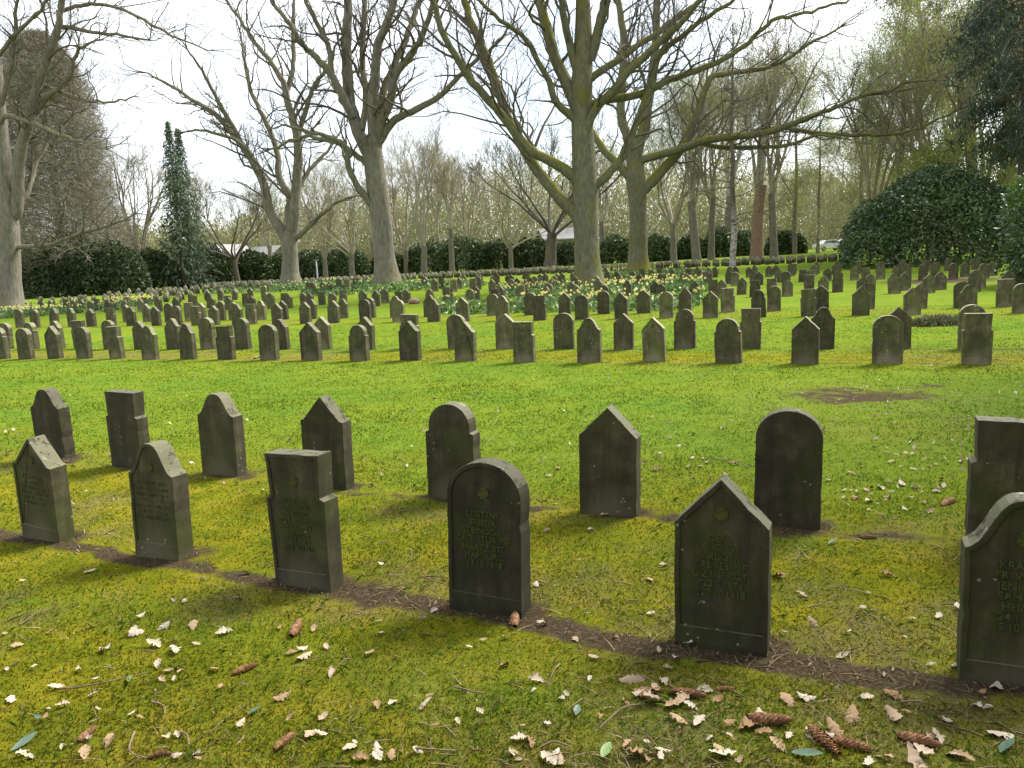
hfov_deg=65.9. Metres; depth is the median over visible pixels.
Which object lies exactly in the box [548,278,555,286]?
headstone
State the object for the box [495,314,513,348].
headstone
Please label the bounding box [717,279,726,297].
headstone
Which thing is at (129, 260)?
evergreen shrub
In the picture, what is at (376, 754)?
oak leaf
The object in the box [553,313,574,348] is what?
headstone
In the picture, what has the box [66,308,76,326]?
headstone
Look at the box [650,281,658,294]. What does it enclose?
headstone
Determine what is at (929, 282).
headstone
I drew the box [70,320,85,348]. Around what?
headstone
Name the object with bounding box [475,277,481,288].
headstone
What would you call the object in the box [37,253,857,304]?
distant headstones
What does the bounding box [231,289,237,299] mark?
headstone
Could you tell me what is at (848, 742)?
spruce cone
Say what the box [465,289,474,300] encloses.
headstone
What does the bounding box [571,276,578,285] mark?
headstone
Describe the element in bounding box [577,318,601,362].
headstone
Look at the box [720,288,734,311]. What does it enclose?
headstone
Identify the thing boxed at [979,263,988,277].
headstone
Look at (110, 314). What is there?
headstone
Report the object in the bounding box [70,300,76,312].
headstone
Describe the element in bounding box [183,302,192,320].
headstone
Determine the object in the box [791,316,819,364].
headstone
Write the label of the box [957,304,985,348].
headstone
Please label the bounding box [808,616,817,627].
oak leaf
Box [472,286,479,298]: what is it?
headstone
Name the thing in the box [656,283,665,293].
headstone
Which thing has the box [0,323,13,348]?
headstone
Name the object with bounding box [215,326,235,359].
headstone
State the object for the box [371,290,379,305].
headstone
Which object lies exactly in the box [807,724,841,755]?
spruce cone
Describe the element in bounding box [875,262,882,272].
headstone
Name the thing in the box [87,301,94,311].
headstone
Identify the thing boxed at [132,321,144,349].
headstone
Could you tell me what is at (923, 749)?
oak leaf
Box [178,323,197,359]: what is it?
headstone
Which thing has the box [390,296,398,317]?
headstone
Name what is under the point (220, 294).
headstone
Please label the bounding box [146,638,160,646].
oak leaf
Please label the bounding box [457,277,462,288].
headstone
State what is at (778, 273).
headstone
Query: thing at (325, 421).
headstone
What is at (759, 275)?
headstone
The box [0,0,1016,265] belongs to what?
sky
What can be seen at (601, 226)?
tree
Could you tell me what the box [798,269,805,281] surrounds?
headstone
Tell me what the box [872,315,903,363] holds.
headstone
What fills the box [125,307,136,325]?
headstone
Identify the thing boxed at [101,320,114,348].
headstone
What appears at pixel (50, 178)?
tree
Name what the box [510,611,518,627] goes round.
spruce cone
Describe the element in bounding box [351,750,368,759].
oak leaf
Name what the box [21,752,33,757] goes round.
oak leaf
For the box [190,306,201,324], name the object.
headstone
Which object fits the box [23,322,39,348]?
headstone
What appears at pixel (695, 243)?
tree
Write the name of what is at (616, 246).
evergreen shrub
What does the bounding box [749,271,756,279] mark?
headstone
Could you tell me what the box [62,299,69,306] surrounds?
headstone
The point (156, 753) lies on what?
spruce cone
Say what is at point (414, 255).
evergreen shrub
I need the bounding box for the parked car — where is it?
[812,239,839,250]
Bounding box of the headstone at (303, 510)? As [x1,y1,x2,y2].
[264,448,343,591]
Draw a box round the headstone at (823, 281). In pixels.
[818,276,828,290]
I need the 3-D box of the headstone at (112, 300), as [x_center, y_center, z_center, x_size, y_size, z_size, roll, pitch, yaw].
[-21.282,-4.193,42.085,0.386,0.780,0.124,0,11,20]
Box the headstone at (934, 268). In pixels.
[930,262,939,276]
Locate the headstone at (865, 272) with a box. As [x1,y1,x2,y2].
[861,267,869,278]
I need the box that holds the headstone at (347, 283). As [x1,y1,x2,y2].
[344,280,350,291]
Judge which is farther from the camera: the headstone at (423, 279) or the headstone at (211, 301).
the headstone at (423, 279)
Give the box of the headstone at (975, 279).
[968,270,981,291]
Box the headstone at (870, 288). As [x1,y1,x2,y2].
[862,283,875,308]
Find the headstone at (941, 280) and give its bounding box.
[934,272,946,289]
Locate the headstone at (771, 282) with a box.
[766,278,776,289]
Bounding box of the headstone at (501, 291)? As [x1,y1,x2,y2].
[497,286,504,295]
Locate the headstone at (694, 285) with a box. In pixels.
[690,282,699,294]
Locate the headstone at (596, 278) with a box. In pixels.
[593,276,600,284]
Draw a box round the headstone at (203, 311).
[197,302,206,317]
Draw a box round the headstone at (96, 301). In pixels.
[94,299,99,310]
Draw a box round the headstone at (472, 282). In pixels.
[470,278,476,288]
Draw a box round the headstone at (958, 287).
[953,281,969,307]
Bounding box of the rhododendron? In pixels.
[835,161,1015,268]
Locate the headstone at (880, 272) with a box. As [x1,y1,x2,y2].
[876,267,885,279]
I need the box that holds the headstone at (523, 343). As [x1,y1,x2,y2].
[512,321,535,361]
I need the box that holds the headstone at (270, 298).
[266,293,274,308]
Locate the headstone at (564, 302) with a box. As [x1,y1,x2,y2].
[558,292,570,314]
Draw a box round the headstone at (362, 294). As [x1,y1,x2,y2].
[358,290,366,300]
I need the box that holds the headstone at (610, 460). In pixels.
[579,404,640,516]
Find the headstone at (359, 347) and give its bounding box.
[348,325,369,360]
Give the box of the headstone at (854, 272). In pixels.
[850,265,858,279]
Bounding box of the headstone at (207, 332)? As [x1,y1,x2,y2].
[198,317,216,348]
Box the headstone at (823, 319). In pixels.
[811,307,834,348]
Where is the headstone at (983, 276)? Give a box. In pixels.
[978,268,985,287]
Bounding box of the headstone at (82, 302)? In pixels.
[78,300,85,310]
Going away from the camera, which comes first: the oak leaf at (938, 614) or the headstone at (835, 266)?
the oak leaf at (938, 614)
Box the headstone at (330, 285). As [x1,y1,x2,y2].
[326,281,332,290]
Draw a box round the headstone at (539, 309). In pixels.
[533,295,546,320]
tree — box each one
[0,0,277,308]
[0,27,150,274]
[63,90,213,252]
[67,164,116,244]
[104,0,387,283]
[149,157,218,240]
[150,120,207,289]
[165,128,225,287]
[168,169,285,280]
[233,0,533,285]
[237,165,290,257]
[275,146,388,277]
[280,148,365,279]
[350,129,443,273]
[350,172,405,258]
[367,82,462,274]
[372,0,881,283]
[391,120,468,272]
[418,130,500,250]
[420,148,470,245]
[452,103,646,267]
[458,144,573,268]
[528,0,1008,271]
[567,149,621,240]
[595,62,773,262]
[652,47,739,261]
[670,16,801,267]
[671,35,754,259]
[691,1,835,260]
[695,58,775,229]
[733,29,829,257]
[749,65,844,254]
[771,0,1023,257]
[776,101,858,254]
[780,9,976,257]
[780,140,890,236]
[796,0,976,257]
[800,77,986,249]
[802,0,1023,257]
[811,70,903,252]
[826,17,977,251]
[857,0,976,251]
[866,0,1005,252]
[924,0,1023,251]
[926,2,995,248]
[941,0,1022,251]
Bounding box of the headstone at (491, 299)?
[486,294,497,315]
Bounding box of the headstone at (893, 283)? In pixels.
[887,273,900,293]
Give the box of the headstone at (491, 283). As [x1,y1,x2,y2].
[488,279,495,290]
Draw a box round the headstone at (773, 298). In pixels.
[767,286,780,310]
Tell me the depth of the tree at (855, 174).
107.98 m
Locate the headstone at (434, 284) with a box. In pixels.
[431,278,438,290]
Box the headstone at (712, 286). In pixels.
[708,279,717,294]
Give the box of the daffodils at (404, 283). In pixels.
[208,278,486,295]
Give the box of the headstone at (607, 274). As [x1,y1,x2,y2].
[604,271,610,278]
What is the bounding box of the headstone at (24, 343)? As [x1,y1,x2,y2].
[15,328,35,358]
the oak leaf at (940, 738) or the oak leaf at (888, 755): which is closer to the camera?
the oak leaf at (888, 755)
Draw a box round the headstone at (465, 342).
[454,321,476,360]
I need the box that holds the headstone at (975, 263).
[971,258,979,269]
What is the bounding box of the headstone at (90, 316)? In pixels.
[85,309,96,326]
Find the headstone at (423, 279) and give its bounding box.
[421,277,427,284]
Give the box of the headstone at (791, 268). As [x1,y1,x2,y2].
[787,263,794,275]
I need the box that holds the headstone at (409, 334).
[398,321,421,360]
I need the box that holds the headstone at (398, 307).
[391,300,404,321]
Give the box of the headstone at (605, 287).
[599,285,608,292]
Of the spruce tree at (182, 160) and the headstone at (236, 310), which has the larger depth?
the spruce tree at (182, 160)
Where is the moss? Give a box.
[0,341,1023,767]
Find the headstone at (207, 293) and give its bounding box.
[205,291,210,300]
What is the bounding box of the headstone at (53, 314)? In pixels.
[49,308,59,323]
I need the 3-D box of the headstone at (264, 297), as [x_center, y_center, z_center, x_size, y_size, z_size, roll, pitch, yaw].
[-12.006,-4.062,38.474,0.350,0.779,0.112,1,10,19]
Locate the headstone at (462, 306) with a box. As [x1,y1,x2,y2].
[455,297,469,321]
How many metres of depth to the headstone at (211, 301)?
37.24 m
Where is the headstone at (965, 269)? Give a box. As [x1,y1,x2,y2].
[960,261,969,276]
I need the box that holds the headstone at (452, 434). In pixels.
[425,401,480,498]
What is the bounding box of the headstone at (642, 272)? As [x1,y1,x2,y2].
[639,269,644,277]
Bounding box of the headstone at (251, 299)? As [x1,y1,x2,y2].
[247,296,255,304]
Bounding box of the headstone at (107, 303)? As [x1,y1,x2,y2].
[104,299,110,312]
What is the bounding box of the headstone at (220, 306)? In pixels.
[216,301,226,319]
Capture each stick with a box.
[19,609,47,624]
[59,672,149,689]
[128,731,138,758]
[151,701,165,713]
[179,730,189,745]
[415,747,455,750]
[454,686,483,693]
[539,740,571,748]
[547,663,560,685]
[599,703,639,727]
[711,458,749,467]
[900,700,926,703]
[930,623,955,637]
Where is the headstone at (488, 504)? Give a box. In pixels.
[447,457,530,618]
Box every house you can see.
[205,244,253,279]
[251,245,281,280]
[536,227,573,257]
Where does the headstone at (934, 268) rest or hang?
on the ground at (946, 685)
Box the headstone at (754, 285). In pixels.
[749,280,760,296]
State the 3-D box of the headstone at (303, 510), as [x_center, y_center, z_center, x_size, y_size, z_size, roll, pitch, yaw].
[-1.069,0.753,4.079,0.370,0.825,0.115,0,8,25]
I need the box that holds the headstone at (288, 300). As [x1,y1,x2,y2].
[285,294,293,307]
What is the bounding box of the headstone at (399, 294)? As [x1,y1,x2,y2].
[394,291,402,300]
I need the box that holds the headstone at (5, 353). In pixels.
[0,328,10,358]
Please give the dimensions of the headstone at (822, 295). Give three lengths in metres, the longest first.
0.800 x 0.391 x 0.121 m
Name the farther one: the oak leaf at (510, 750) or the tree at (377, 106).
the tree at (377, 106)
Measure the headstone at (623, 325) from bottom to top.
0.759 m
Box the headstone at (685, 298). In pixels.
[678,288,691,310]
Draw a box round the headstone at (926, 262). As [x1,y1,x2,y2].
[922,259,929,270]
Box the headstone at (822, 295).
[815,285,828,310]
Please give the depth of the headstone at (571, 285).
32.54 m
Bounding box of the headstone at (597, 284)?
[594,281,602,293]
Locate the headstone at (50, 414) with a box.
[30,387,75,459]
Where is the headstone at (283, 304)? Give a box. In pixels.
[279,300,288,318]
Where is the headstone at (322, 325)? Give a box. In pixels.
[314,316,332,349]
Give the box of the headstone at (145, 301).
[141,297,147,303]
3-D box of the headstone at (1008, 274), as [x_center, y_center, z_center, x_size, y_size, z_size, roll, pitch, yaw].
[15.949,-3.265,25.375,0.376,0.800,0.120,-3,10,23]
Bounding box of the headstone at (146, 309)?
[142,304,150,321]
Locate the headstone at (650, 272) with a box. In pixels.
[648,270,654,278]
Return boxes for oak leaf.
[5,695,16,702]
[10,642,23,646]
[15,748,28,753]
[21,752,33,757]
[48,683,64,687]
[55,699,69,704]
[78,744,90,758]
[99,642,111,649]
[103,733,114,748]
[128,625,137,632]
[128,629,143,635]
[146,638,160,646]
[153,658,161,667]
[157,621,169,629]
[169,645,181,652]
[171,752,181,757]
[173,730,180,736]
[187,619,197,629]
[215,626,232,633]
[236,717,244,726]
[273,690,290,700]
[286,710,292,719]
[296,646,307,650]
[296,651,311,659]
[304,730,317,736]
[310,623,317,630]
[314,729,327,734]
[318,711,328,719]
[328,668,335,677]
[342,743,356,749]
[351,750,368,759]
[370,741,382,756]
[372,700,381,708]
[372,750,382,759]
[387,748,394,759]
[413,746,422,752]
[418,697,430,709]
[476,707,483,713]
[509,747,517,754]
[511,731,526,738]
[527,734,535,747]
[528,672,544,681]
[540,750,557,764]
[557,751,564,764]
[619,673,645,683]
[623,739,630,745]
[626,745,651,761]
[632,689,643,696]
[634,686,652,690]
[643,690,663,701]
[651,682,658,689]
[655,747,671,751]
[657,750,663,758]
[659,677,668,684]
[665,698,680,705]
[670,712,687,723]
[675,692,690,703]
[683,700,697,709]
[693,714,704,724]
[697,683,712,691]
[708,748,735,754]
[712,694,722,701]
[713,743,723,750]
[724,719,735,724]
[735,754,742,761]
[739,716,760,727]
[754,726,771,732]
[755,707,764,725]
[769,736,786,752]
[772,572,784,576]
[780,692,793,706]
[785,731,793,737]
[797,692,815,700]
[803,694,810,701]
[806,731,834,738]
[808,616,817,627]
[826,717,843,735]
[836,651,848,657]
[843,704,860,725]
[860,692,873,698]
[862,756,875,764]
[875,754,893,756]
[879,569,894,576]
[883,689,903,698]
[885,705,902,720]
[907,741,926,767]
[913,743,933,753]
[926,732,934,738]
[932,727,945,742]
[935,612,942,617]
[942,715,952,721]
[946,749,974,760]
[971,701,981,706]
[985,730,1013,739]
[990,681,1002,688]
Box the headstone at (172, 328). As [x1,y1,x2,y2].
[164,318,179,349]
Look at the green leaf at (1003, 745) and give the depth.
2.51 m
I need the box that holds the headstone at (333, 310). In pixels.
[327,300,339,322]
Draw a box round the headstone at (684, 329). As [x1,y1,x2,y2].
[674,309,695,348]
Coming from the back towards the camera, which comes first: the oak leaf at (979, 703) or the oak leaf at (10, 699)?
the oak leaf at (10, 699)
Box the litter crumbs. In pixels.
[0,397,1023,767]
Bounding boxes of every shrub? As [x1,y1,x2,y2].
[21,242,74,298]
[26,233,113,298]
[71,236,153,295]
[117,246,182,292]
[180,242,234,286]
[226,247,278,281]
[262,252,300,279]
[298,248,336,280]
[319,245,371,278]
[367,252,403,274]
[399,238,456,274]
[431,234,492,272]
[471,238,529,270]
[501,236,558,269]
[556,240,574,265]
[599,233,628,263]
[647,233,669,261]
[676,234,707,259]
[704,224,738,257]
[729,230,750,255]
[763,229,808,255]
[889,124,1018,258]
[992,173,1023,282]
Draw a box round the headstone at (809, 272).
[806,270,814,279]
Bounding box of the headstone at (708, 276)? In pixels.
[704,274,712,282]
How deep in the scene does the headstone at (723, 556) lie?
3.17 m
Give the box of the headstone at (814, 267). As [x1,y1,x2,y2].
[810,264,817,274]
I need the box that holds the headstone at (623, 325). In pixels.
[613,313,633,349]
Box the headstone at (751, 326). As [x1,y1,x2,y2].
[740,308,761,349]
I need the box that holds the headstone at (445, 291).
[442,288,450,300]
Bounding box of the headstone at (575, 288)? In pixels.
[571,285,580,295]
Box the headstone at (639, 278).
[637,276,644,284]
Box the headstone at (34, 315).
[29,310,40,327]
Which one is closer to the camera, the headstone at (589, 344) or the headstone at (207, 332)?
the headstone at (589, 344)
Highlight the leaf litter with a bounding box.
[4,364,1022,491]
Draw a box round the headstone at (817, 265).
[814,263,819,273]
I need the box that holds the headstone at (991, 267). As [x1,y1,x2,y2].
[989,261,997,275]
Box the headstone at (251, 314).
[245,304,257,323]
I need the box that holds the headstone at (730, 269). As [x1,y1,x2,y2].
[726,267,733,272]
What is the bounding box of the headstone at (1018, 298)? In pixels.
[1011,283,1023,312]
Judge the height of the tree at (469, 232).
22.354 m
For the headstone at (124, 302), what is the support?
on the ground at (946, 685)
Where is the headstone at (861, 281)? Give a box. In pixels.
[856,277,867,289]
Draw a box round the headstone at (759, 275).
[755,271,762,284]
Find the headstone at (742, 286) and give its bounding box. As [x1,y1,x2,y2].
[737,277,746,294]
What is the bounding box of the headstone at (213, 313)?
[208,305,220,324]
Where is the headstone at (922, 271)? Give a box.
[918,264,927,279]
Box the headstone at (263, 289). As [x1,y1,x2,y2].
[261,286,266,296]
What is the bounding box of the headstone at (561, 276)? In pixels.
[559,273,564,281]
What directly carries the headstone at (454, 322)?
on the ground at (946, 685)
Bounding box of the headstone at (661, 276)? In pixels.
[659,274,666,283]
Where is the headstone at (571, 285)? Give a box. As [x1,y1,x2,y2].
[567,282,574,295]
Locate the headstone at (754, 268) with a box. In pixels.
[751,265,757,272]
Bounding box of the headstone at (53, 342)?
[44,326,63,358]
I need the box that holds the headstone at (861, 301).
[852,286,869,315]
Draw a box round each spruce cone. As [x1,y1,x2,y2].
[77,725,96,741]
[147,750,172,758]
[231,663,256,675]
[273,732,294,750]
[289,618,301,636]
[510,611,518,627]
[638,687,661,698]
[673,687,706,698]
[714,686,732,691]
[746,712,791,725]
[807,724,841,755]
[831,736,871,751]
[860,535,876,538]
[897,731,941,747]
[940,497,955,506]
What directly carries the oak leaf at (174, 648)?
on the ground at (946, 685)
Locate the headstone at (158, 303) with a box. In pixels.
[154,298,162,310]
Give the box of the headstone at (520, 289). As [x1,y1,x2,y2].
[516,285,525,299]
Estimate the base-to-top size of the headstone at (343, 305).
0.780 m
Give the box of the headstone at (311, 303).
[307,299,316,318]
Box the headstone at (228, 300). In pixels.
[225,297,232,309]
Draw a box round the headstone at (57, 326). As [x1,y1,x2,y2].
[49,321,65,348]
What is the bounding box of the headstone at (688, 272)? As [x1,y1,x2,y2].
[685,268,691,275]
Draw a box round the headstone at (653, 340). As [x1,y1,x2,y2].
[642,317,666,361]
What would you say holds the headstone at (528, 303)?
on the ground at (946, 685)
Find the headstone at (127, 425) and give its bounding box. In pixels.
[104,389,149,467]
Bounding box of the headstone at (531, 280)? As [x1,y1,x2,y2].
[527,278,534,288]
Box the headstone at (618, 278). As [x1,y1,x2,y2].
[616,275,622,284]
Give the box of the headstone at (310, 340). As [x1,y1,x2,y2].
[299,322,322,360]
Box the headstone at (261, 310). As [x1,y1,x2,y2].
[256,301,266,319]
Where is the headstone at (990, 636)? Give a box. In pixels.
[956,492,1023,689]
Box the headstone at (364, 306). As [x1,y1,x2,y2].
[358,299,371,321]
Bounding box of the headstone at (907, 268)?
[902,264,911,275]
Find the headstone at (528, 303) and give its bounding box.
[524,293,535,314]
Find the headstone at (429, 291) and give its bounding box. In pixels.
[425,289,433,297]
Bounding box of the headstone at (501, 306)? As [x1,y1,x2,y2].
[495,296,509,320]
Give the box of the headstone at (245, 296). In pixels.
[242,293,248,306]
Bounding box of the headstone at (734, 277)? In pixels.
[731,272,738,285]
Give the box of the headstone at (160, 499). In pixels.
[128,440,193,560]
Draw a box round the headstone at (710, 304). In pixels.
[703,291,717,317]
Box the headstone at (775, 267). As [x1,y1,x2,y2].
[772,265,778,274]
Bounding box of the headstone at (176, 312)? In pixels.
[171,306,182,324]
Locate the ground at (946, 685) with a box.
[0,241,1023,767]
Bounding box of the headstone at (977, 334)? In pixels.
[961,313,993,364]
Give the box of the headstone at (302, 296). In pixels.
[299,293,306,304]
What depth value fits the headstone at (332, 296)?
34.73 m
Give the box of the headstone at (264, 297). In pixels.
[261,292,267,305]
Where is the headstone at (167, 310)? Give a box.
[164,303,172,321]
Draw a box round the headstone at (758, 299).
[751,290,765,316]
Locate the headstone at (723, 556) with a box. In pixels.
[674,474,771,656]
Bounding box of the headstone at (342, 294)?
[339,290,346,301]
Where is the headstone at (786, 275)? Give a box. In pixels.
[782,271,790,282]
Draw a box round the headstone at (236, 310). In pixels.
[230,304,242,324]
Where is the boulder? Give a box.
[408,298,419,303]
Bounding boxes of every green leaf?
[11,731,36,750]
[248,706,259,713]
[573,704,580,714]
[600,742,611,756]
[790,748,823,755]
[999,738,1014,751]
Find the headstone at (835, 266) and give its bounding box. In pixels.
[832,263,838,274]
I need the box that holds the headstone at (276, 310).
[271,303,283,323]
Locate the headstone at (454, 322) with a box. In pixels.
[446,314,464,348]
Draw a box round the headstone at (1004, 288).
[995,279,1013,306]
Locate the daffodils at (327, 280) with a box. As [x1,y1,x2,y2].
[207,276,427,294]
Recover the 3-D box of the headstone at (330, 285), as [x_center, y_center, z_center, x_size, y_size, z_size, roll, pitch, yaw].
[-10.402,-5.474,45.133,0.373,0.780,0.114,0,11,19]
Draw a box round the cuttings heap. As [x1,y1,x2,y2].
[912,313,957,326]
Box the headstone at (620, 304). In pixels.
[614,292,627,318]
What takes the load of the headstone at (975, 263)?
on the ground at (946, 685)
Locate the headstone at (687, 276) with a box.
[682,273,690,281]
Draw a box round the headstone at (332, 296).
[328,293,336,304]
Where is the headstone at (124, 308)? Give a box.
[122,305,128,321]
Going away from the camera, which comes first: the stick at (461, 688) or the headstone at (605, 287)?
the stick at (461, 688)
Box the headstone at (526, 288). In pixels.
[521,284,528,293]
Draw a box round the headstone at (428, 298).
[423,295,433,316]
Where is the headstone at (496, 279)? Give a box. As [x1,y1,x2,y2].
[493,277,500,287]
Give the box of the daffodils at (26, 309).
[0,294,154,317]
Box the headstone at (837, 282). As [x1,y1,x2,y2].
[832,273,843,291]
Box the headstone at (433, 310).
[426,299,440,321]
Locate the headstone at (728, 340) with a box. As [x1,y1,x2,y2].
[714,318,742,362]
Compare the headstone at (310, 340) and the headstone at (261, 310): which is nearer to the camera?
the headstone at (310, 340)
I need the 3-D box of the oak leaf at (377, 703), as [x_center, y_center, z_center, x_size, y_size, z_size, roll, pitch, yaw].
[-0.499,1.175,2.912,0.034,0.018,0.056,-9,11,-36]
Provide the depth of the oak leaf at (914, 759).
2.46 m
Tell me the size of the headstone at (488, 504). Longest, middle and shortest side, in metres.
0.834 x 0.372 x 0.115 m
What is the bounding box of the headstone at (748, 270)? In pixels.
[746,267,751,277]
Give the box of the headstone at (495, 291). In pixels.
[490,289,499,296]
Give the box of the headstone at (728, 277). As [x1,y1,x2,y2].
[725,271,731,283]
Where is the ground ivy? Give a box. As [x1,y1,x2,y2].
[0,300,154,318]
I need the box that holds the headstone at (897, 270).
[892,266,901,277]
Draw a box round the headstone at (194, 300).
[190,296,197,305]
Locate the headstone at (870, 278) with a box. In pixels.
[866,274,875,287]
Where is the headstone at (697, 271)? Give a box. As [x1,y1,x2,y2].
[694,267,700,277]
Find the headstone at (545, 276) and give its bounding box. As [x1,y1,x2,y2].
[542,273,548,282]
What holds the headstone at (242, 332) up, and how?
on the ground at (946, 685)
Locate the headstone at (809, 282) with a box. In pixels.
[804,275,814,288]
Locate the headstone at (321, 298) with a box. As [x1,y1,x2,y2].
[318,292,325,304]
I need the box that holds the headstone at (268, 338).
[258,324,279,359]
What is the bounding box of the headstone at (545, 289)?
[542,287,550,297]
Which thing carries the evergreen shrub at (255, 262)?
on the ground at (946, 685)
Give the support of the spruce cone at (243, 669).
on the ground at (946, 685)
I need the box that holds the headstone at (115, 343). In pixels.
[105,326,125,358]
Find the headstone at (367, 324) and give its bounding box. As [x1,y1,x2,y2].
[357,317,375,349]
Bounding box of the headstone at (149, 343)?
[140,326,159,359]
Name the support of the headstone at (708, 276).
on the ground at (946, 685)
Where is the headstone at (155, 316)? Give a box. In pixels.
[150,306,161,325]
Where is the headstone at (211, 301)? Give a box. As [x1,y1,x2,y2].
[208,296,215,308]
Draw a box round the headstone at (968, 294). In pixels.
[959,285,977,310]
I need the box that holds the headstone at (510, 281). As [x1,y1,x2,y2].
[508,279,514,287]
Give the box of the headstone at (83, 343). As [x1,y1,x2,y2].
[74,327,92,358]
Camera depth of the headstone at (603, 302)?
23.24 m
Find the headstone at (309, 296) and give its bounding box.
[306,293,313,302]
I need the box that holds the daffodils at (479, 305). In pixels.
[438,267,718,314]
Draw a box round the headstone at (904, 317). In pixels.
[889,306,911,348]
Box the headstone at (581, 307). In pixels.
[575,295,588,319]
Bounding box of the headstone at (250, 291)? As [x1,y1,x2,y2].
[247,288,253,296]
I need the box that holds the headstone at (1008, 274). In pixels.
[1001,270,1015,286]
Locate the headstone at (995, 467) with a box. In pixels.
[964,416,1023,535]
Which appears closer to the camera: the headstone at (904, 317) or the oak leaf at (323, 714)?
the oak leaf at (323, 714)
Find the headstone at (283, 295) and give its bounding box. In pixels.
[280,293,287,301]
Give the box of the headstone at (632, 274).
[629,271,635,278]
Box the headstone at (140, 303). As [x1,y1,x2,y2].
[137,299,143,311]
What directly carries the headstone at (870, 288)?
on the ground at (946, 685)
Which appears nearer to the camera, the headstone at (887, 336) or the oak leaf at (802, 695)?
the oak leaf at (802, 695)
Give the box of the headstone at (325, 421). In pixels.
[300,395,354,489]
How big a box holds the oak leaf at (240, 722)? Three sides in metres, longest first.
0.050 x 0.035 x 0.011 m
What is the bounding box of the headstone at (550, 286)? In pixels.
[544,284,552,295]
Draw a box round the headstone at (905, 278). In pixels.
[900,271,911,289]
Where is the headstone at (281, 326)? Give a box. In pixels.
[273,319,290,349]
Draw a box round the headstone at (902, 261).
[899,259,906,269]
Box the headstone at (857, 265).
[854,262,860,273]
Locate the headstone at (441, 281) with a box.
[438,278,444,287]
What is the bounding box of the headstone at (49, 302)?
[47,300,53,308]
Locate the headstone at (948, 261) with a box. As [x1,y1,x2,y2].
[944,258,952,270]
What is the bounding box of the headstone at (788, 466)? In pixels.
[754,408,822,529]
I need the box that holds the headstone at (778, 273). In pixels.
[774,268,782,282]
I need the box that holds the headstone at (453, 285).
[450,280,457,291]
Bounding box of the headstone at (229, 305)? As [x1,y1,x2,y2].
[227,302,235,319]
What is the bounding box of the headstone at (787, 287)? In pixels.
[782,279,792,296]
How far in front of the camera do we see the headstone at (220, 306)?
28.51 m
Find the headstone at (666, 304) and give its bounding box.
[659,292,673,317]
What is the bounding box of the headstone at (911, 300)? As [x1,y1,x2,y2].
[903,287,920,314]
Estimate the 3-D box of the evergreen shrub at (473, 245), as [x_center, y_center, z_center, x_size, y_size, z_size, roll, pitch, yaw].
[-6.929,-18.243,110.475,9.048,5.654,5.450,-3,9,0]
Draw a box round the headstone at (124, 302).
[121,300,127,308]
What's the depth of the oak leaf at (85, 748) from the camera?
2.70 m
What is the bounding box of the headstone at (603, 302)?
[597,291,609,313]
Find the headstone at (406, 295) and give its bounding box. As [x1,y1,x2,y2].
[403,289,410,302]
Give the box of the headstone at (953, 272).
[948,263,958,278]
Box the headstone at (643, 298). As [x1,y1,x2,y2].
[636,289,650,312]
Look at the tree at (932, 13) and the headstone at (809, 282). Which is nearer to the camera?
the headstone at (809, 282)
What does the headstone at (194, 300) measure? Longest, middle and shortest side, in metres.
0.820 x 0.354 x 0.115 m
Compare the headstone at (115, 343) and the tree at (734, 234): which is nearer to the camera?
the headstone at (115, 343)
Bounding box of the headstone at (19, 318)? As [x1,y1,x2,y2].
[13,309,24,327]
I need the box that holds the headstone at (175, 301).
[172,297,179,306]
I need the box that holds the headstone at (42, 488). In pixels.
[12,435,74,542]
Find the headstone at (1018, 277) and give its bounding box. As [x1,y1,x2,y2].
[1013,271,1023,284]
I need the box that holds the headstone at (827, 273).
[823,268,831,280]
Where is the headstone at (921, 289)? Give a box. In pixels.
[914,283,927,308]
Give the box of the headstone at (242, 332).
[233,318,251,348]
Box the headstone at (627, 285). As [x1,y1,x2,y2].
[623,280,631,296]
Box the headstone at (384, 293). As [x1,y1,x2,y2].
[380,289,389,302]
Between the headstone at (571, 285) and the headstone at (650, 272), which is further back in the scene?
the headstone at (650, 272)
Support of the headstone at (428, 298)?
on the ground at (946, 685)
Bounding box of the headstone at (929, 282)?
[922,274,935,292]
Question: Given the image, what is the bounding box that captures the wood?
[25,125,991,289]
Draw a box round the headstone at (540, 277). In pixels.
[537,274,542,282]
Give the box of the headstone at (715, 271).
[712,267,717,277]
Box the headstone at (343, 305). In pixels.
[337,299,348,317]
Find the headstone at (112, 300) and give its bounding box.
[110,298,116,308]
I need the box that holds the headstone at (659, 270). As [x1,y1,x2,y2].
[657,268,662,275]
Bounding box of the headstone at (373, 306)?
[366,298,376,317]
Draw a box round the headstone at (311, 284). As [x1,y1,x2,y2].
[309,282,314,289]
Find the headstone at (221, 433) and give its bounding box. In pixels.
[197,392,246,476]
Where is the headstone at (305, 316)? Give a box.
[299,302,311,323]
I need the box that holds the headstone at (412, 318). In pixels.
[399,314,419,329]
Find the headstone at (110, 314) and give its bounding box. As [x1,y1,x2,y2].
[105,308,116,325]
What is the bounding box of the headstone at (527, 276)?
[525,273,529,282]
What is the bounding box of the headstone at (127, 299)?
[123,297,130,306]
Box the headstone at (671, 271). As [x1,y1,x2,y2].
[668,269,674,277]
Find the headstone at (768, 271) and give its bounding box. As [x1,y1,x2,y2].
[765,266,772,276]
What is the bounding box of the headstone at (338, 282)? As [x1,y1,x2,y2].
[336,278,341,286]
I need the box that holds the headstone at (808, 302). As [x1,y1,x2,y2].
[800,289,815,316]
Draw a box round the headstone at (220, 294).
[217,289,223,300]

